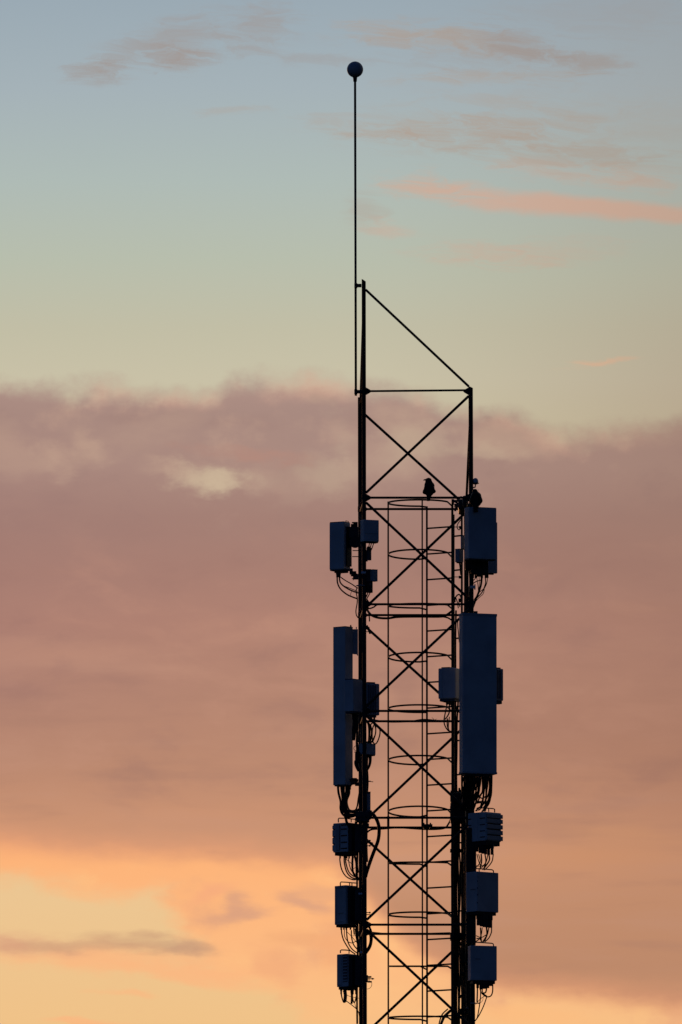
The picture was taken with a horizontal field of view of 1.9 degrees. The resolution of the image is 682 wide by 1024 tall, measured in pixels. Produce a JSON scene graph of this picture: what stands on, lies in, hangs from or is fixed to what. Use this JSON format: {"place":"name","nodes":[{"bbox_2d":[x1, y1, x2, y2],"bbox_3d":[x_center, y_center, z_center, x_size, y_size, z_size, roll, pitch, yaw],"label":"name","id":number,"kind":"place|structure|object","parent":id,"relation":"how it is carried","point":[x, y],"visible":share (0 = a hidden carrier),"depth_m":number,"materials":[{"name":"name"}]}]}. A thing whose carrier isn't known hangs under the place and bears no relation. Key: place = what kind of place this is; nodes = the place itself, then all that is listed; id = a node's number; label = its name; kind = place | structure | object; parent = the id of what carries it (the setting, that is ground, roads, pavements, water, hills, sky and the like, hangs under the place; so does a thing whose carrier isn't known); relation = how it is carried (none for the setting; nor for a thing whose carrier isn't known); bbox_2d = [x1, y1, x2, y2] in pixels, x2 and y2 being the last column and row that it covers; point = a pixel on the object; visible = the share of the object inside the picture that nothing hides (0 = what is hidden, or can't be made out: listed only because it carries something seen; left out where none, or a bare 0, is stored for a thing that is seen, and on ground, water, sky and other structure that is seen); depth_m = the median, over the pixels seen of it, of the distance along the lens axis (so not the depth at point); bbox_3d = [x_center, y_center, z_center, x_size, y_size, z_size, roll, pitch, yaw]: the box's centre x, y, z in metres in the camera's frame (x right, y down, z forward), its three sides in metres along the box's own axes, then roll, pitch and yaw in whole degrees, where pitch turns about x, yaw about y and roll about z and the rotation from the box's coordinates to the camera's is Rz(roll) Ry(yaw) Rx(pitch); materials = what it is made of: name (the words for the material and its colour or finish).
{"place":"outdoors","nodes":[
{"label":"outdoors","id":0,"kind":"place"},
{"bbox_2d":[0,0,681,1023],"label":"sky","id":1,"kind":"structure","parent":0,"point":[179,403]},
{"label":"ground","id":2,"kind":"structure","parent":0,"visible":0},
{"bbox_2d":[358,279,474,1023],"bbox_3d":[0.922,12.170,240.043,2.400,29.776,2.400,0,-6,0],"label":"lattice tower","id":3,"kind":"structure","parent":2,"relation":"on","point":[363,498],"depth_m":240.76,"materials":[{"name":"metal"}]},
{"bbox_2d":[330,521,360,598],"bbox_3d":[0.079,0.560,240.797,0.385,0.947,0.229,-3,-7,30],"label":"panel antenna","id":4,"kind":"object","parent":3,"relation":"attached to","point":[344,538],"visible":1,"depth_m":240.76,"materials":[{"name":"grey paint"}]},
{"bbox_2d":[332,815,371,880],"bbox_3d":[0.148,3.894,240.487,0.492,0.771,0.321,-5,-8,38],"label":"radio unit","id":5,"kind":"object","parent":3,"relation":"attached to","point":[345,845],"visible":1,"depth_m":240.43,"materials":[{"name":"grey paint"}]},
{"bbox_2d":[356,852,358,1023],"bbox_3d":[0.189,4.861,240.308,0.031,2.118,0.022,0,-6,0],"label":"feeder cable","id":6,"kind":"object","parent":5,"relation":"attached to","point":[357,951],"visible":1,"depth_m":240.28,"materials":[{"name":"black rubber"}]},
{"bbox_2d":[333,625,372,817],"bbox_3d":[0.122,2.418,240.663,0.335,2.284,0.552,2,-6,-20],"label":"panel antenna","id":7,"kind":"object","parent":3,"relation":"attached to","point":[345,643],"visible":1,"depth_m":240.71,"materials":[{"name":"grey paint"}]},
{"bbox_2d":[335,881,370,953],"bbox_3d":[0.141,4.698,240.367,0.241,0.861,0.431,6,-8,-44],"label":"radio unit","id":8,"kind":"object","parent":3,"relation":"attached to","point":[348,906],"visible":1,"depth_m":240.36,"materials":[{"name":"grey paint"}]},
{"bbox_2d":[344,679,361,741],"bbox_3d":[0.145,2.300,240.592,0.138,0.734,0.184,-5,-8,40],"label":"radio unit","id":9,"kind":"object","parent":3,"relation":"attached to","point":[353,697],"visible":1,"depth_m":240.55,"materials":[{"name":"grey paint"}]},
{"bbox_2d":[356,713,357,749],"bbox_3d":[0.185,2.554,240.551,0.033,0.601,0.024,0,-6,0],"label":"feeder cable","id":10,"kind":"object","parent":9,"relation":"attached to","point":[356,724],"visible":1,"depth_m":240.56,"materials":[{"name":"black rubber"}]},
{"bbox_2d":[347,61,362,395],"bbox_3d":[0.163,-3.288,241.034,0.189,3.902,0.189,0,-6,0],"label":"lightning rod","id":11,"kind":"object","parent":3,"relation":"attached to","point":[354,69],"visible":1,"depth_m":241.04,"materials":[{"name":"metal"}]},
{"bbox_2d":[337,949,373,1018],"bbox_3d":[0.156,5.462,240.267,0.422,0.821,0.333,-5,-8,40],"label":"radio unit","id":12,"kind":"object","parent":3,"relation":"attached to","point":[349,971],"visible":1,"depth_m":240.27,"materials":[{"name":"grey paint"}]},
{"bbox_2d":[355,587,358,617],"bbox_3d":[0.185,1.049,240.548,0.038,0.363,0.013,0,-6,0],"label":"loose cable","id":13,"kind":"object","parent":3,"relation":"attached to","point":[356,604],"visible":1,"depth_m":240.54,"materials":[{"name":"black rubber"}]},
{"bbox_2d":[354,731,360,771],"bbox_3d":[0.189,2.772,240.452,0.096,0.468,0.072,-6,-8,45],"label":"splice closure","id":14,"kind":"object","parent":3,"relation":"attached to","point":[357,759],"visible":1,"depth_m":240.43,"materials":[{"name":"plastic"}]},
{"bbox_2d":[352,546,370,561],"bbox_3d":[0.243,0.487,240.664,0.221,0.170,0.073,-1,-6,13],"label":"filter box","id":15,"kind":"object","parent":3,"relation":"attached to","point":[368,555],"visible":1,"depth_m":240.63,"materials":[{"name":"plastic"}]},
{"bbox_2d":[356,810,371,827],"bbox_3d":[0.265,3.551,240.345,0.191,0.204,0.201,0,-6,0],"label":"cable clamp","id":16,"kind":"object","parent":3,"relation":"attached to","point":[363,816],"visible":1,"depth_m":240.27,"materials":[{"name":"metal"}]},
{"bbox_2d":[367,828,367,861],"bbox_3d":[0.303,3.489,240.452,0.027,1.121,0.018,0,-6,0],"label":"feeder cable","id":17,"kind":"object","parent":3,"relation":"attached to","point":[367,844],"visible":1,"depth_m":240.41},
{"bbox_2d":[367,792,370,809],"bbox_3d":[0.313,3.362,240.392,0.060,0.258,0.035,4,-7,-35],"label":"equipment box","id":18,"kind":"object","parent":3,"relation":"attached to","point":[368,800],"visible":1,"depth_m":240.38,"materials":[{"name":"grey paint"}]},
{"bbox_2d":[366,580,372,602],"bbox_3d":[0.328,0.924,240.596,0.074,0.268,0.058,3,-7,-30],"label":"filter box","id":19,"kind":"object","parent":3,"relation":"attached to","point":[369,586],"visible":1,"depth_m":240.59,"materials":[{"name":"plastic"}]},
{"bbox_2d":[360,520,378,550],"bbox_3d":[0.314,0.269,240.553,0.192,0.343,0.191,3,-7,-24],"label":"equipment box","id":20,"kind":"object","parent":3,"relation":"attached to","point":[369,531],"visible":1,"depth_m":240.48,"materials":[{"name":"grey paint"}]},
{"bbox_2d":[366,927,372,953],"bbox_3d":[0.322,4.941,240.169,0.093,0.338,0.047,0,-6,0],"label":"feeder cable","id":21,"kind":"object","parent":3,"relation":"attached to","point":[371,941],"visible":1,"depth_m":240.15,"materials":[{"name":"black rubber"}]},
{"bbox_2d":[359,720,380,770],"bbox_3d":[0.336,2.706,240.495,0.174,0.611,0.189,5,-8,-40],"label":"junction box","id":22,"kind":"object","parent":3,"relation":"attached to","point":[371,749],"visible":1,"depth_m":240.49,"materials":[{"name":"grey paint"}]},
{"bbox_2d":[367,741,368,791],"bbox_3d":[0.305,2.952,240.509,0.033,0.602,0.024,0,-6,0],"label":"feeder cable","id":23,"kind":"object","parent":22,"relation":"attached to","point":[367,774],"visible":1,"depth_m":240.49,"materials":[{"name":"black rubber"}]},
{"bbox_2d":[366,569,377,581],"bbox_3d":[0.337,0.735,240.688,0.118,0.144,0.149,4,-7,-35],"label":"junction box","id":24,"kind":"object","parent":3,"relation":"attached to","point":[372,574],"visible":1,"depth_m":240.66,"materials":[{"name":"grey paint"}]},
{"bbox_2d":[366,682,378,718],"bbox_3d":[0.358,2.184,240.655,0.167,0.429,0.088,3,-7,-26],"label":"radio unit","id":25,"kind":"object","parent":3,"relation":"attached to","point":[372,689],"visible":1,"depth_m":240.62,"materials":[{"name":"grey paint"}]},
{"bbox_2d":[364,812,380,876],"bbox_3d":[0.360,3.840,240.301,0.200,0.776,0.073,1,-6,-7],"label":"feeder cable","id":26,"kind":"object","parent":3,"relation":"attached to","point":[375,845],"visible":1,"depth_m":240.28,"materials":[{"name":"black rubber"}]},
{"bbox_2d":[366,604,387,608],"bbox_3d":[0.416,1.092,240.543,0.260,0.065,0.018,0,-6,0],"label":"feeder cable","id":27,"kind":"object","parent":3,"relation":"attached to","point":[375,605],"visible":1,"depth_m":240.54,"materials":[{"name":"black rubber"}]},
{"bbox_2d":[372,719,432,722],"bbox_3d":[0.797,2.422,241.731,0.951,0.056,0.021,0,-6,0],"label":"feeder cable","id":28,"kind":"object","parent":3,"relation":"attached to","point":[403,722],"visible":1,"depth_m":241.72,"materials":[{"name":"black rubber"}]},
{"bbox_2d":[366,608,450,618],"bbox_3d":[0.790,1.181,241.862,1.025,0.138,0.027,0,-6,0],"label":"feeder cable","id":29,"kind":"object","parent":3,"relation":"attached to","point":[393,617],"visible":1,"depth_m":241.85,"materials":[{"name":"black rubber"}]},
{"bbox_2d":[368,820,449,831],"bbox_3d":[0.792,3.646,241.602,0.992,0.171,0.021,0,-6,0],"label":"feeder cable","id":30,"kind":"object","parent":3,"relation":"attached to","point":[369,830],"visible":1,"depth_m":241.59,"materials":[{"name":"black rubber"}]},
{"bbox_2d":[387,499,453,1023],"bbox_3d":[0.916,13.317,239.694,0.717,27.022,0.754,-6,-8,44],"label":"caged ladder","id":31,"kind":"object","parent":3,"relation":"attached to","point":[423,826],"visible":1,"depth_m":240.84,"materials":[{"name":"metal"}]},
{"bbox_2d":[440,1010,450,1023],"bbox_3d":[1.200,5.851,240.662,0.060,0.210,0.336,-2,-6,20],"label":"feeder cable","id":32,"kind":"object","parent":31,"relation":"attached to","point":[446,1013],"visible":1,"depth_m":240.71,"materials":[{"name":"black rubber"}]},
{"bbox_2d":[422,478,435,500],"bbox_3d":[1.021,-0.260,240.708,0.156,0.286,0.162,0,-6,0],"label":"crow","id":33,"kind":"object","parent":3,"relation":"on","point":[429,490],"visible":1,"depth_m":240.67,"materials":[{"name":"black"}]},
{"bbox_2d":[438,667,458,731],"bbox_3d":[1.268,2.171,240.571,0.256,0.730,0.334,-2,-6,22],"label":"radio unit","id":34,"kind":"object","parent":3,"relation":"attached to","point":[448,685],"visible":1,"depth_m":240.44,"materials":[{"name":"grey paint"}]},
{"bbox_2d":[454,822,454,1023],"bbox_3d":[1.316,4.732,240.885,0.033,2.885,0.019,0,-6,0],"label":"feeder cable","id":35,"kind":"object","parent":3,"relation":"attached to","point":[454,923],"visible":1,"depth_m":240.88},
{"bbox_2d":[454,610,456,1023],"bbox_3d":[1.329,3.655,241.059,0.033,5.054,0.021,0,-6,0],"label":"feeder cable","id":36,"kind":"object","parent":3,"relation":"attached to","point":[455,823],"visible":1,"depth_m":241.10,"materials":[{"name":"black rubber"}]},
{"bbox_2d":[456,702,458,1023],"bbox_3d":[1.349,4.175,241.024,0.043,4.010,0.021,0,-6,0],"label":"feeder cable","id":37,"kind":"object","parent":3,"relation":"attached to","point":[456,841],"visible":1,"depth_m":241.06,"materials":[{"name":"black rubber"}]},
{"bbox_2d":[450,933,465,940],"bbox_3d":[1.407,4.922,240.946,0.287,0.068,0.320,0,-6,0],"label":"cable strap","id":38,"kind":"object","parent":3,"relation":"attached to","point":[459,936],"visible":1,"depth_m":240.79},
{"bbox_2d":[454,514,462,1015],"bbox_3d":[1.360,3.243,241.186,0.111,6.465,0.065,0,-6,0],"label":"cable rack","id":39,"kind":"object","parent":3,"relation":"attached to","point":[454,667],"visible":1,"depth_m":241.41,"materials":[{"name":"metal"}]},
{"bbox_2d":[460,1008,467,1014],"bbox_3d":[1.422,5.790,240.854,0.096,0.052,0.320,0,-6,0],"label":"cable strap","id":40,"kind":"object","parent":39,"relation":"attached to","point":[462,1011],"visible":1,"depth_m":240.70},
{"bbox_2d":[457,788,459,1023],"bbox_3d":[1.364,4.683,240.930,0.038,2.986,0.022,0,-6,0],"label":"feeder cable","id":41,"kind":"object","parent":3,"relation":"attached to","point":[458,923],"visible":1,"depth_m":240.91,"materials":[{"name":"black rubber"}]},
{"bbox_2d":[450,789,466,823],"bbox_3d":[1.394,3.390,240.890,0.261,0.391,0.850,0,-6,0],"label":"splice closure","id":42,"kind":"object","parent":3,"relation":"attached to","point":[457,811],"visible":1,"depth_m":240.96,"materials":[{"name":"plastic"}]},
{"bbox_2d":[451,496,466,514],"bbox_3d":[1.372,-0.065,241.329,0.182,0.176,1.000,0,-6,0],"label":"bracket cluster","id":43,"kind":"object","parent":3,"relation":"attached to","point":[460,504],"visible":1,"depth_m":241.05,"materials":[{"name":"metal"}]},
{"bbox_2d":[455,519,463,574],"bbox_3d":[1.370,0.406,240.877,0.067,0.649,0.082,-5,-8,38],"label":"junction box","id":44,"kind":"object","parent":3,"relation":"attached to","point":[459,556],"visible":1,"depth_m":240.84,"materials":[{"name":"grey paint"}]},
{"bbox_2d":[459,823,460,1023],"bbox_3d":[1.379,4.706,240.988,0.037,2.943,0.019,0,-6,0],"label":"feeder cable","id":45,"kind":"object","parent":3,"relation":"attached to","point":[459,919],"visible":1,"depth_m":241.00,"materials":[{"name":"black rubber"}]},
{"bbox_2d":[460,822,462,1023],"bbox_3d":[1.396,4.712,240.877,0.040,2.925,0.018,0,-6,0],"label":"feeder cable","id":46,"kind":"object","parent":3,"relation":"attached to","point":[461,916],"visible":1,"depth_m":240.88,"materials":[{"name":"black rubber"}]},
{"bbox_2d":[460,535,463,548],"bbox_3d":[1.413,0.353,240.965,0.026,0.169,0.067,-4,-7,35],"label":"filter box","id":47,"kind":"object","parent":3,"relation":"attached to","point":[462,541],"visible":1,"depth_m":240.94,"materials":[{"name":"grey paint"}]},
{"bbox_2d":[463,824,463,1023],"bbox_3d":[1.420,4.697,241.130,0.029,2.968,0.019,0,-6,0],"label":"feeder cable","id":48,"kind":"object","parent":3,"relation":"attached to","point":[463,913],"visible":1,"depth_m":241.13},
{"bbox_2d":[463,812,465,1023],"bbox_3d":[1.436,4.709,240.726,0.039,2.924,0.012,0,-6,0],"label":"feeder cable","id":49,"kind":"object","parent":3,"relation":"attached to","point":[464,928],"visible":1,"depth_m":240.70,"materials":[{"name":"black rubber"}]},
{"bbox_2d":[464,571,465,1019],"bbox_3d":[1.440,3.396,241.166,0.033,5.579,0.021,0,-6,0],"label":"feeder cable","id":50,"kind":"object","parent":3,"relation":"attached to","point":[465,822],"visible":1,"depth_m":241.05,"materials":[{"name":"black rubber"}]},
{"bbox_2d":[466,811,466,1020],"bbox_3d":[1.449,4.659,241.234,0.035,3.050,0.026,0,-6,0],"label":"feeder cable","id":51,"kind":"object","parent":3,"relation":"attached to","point":[466,965],"visible":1,"depth_m":241.14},
{"bbox_2d":[467,812,467,1021],"bbox_3d":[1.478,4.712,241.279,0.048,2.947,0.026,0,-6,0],"label":"feeder cable","id":52,"kind":"object","parent":3,"relation":"attached to","point":[467,968],"visible":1,"depth_m":241.19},
{"bbox_2d":[468,600,469,1023],"bbox_3d":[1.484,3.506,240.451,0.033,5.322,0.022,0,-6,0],"label":"feeder cable","id":53,"kind":"object","parent":3,"relation":"attached to","point":[468,985],"visible":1,"depth_m":240.22,"materials":[{"name":"black rubber"}]},
{"bbox_2d":[464,828,475,873],"bbox_3d":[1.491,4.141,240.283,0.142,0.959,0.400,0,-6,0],"label":"mounting frame","id":54,"kind":"object","parent":3,"relation":"attached to","point":[469,856],"visible":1,"depth_m":240.11,"materials":[{"name":"metal"}]},
{"bbox_2d":[468,807,502,869],"bbox_3d":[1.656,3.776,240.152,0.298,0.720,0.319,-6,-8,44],"label":"radio unit","id":55,"kind":"object","parent":54,"relation":"attached to","point":[487,828],"visible":1,"depth_m":240.06,"materials":[{"name":"grey paint"}]},
{"bbox_2d":[470,981,470,1023],"bbox_3d":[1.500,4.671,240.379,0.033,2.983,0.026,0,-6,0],"label":"feeder cable","id":56,"kind":"object","parent":3,"relation":"attached to","point":[470,1002],"visible":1,"depth_m":240.26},
{"bbox_2d":[473,478,478,487],"bbox_3d":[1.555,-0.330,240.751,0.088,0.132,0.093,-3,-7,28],"label":"gps antenna","id":57,"kind":"object","parent":3,"relation":"attached to","point":[475,481],"visible":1,"depth_m":240.73,"materials":[{"name":"grey paint"}]},
{"bbox_2d":[459,611,496,812],"bbox_3d":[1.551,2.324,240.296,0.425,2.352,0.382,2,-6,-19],"label":"panel antenna","id":58,"kind":"object","parent":3,"relation":"attached to","point":[477,697],"visible":1,"depth_m":240.17,"materials":[{"name":"grey paint"}]},
{"bbox_2d":[464,507,495,560],"bbox_3d":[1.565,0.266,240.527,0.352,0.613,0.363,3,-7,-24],"label":"panel antenna","id":59,"kind":"object","parent":3,"relation":"attached to","point":[480,535],"visible":1,"depth_m":240.36,"materials":[{"name":"grey paint"}]},
{"bbox_2d":[470,489,482,511],"bbox_3d":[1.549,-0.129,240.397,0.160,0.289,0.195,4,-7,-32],"label":"crow","id":60,"kind":"object","parent":59,"relation":"on","point":[476,500],"visible":1,"depth_m":240.34,"materials":[{"name":"black"}]},
{"bbox_2d":[465,522,496,605],"bbox_3d":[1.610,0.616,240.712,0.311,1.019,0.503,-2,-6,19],"label":"radio unit","id":61,"kind":"object","parent":3,"relation":"attached to","point":[480,569],"visible":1,"depth_m":240.62,"materials":[{"name":"grey paint"}]},
{"bbox_2d":[466,868,497,943],"bbox_3d":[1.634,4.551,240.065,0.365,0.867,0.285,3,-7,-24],"label":"radio unit","id":62,"kind":"object","parent":3,"relation":"attached to","point":[482,898],"visible":1,"depth_m":240.00,"materials":[{"name":"grey paint"}]},
{"bbox_2d":[468,942,496,1020],"bbox_3d":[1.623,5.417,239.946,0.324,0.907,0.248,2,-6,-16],"label":"radio unit","id":63,"kind":"object","parent":3,"relation":"attached to","point":[482,967],"visible":1,"depth_m":239.87,"materials":[{"name":"grey paint"}]},
{"bbox_2d":[497,667,502,703],"bbox_3d":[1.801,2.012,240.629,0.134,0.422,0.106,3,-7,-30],"label":"radio unit","id":64,"kind":"object","parent":3,"relation":"attached to","point":[499,685],"visible":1,"depth_m":240.60,"materials":[{"name":"grey paint"}]}
]}

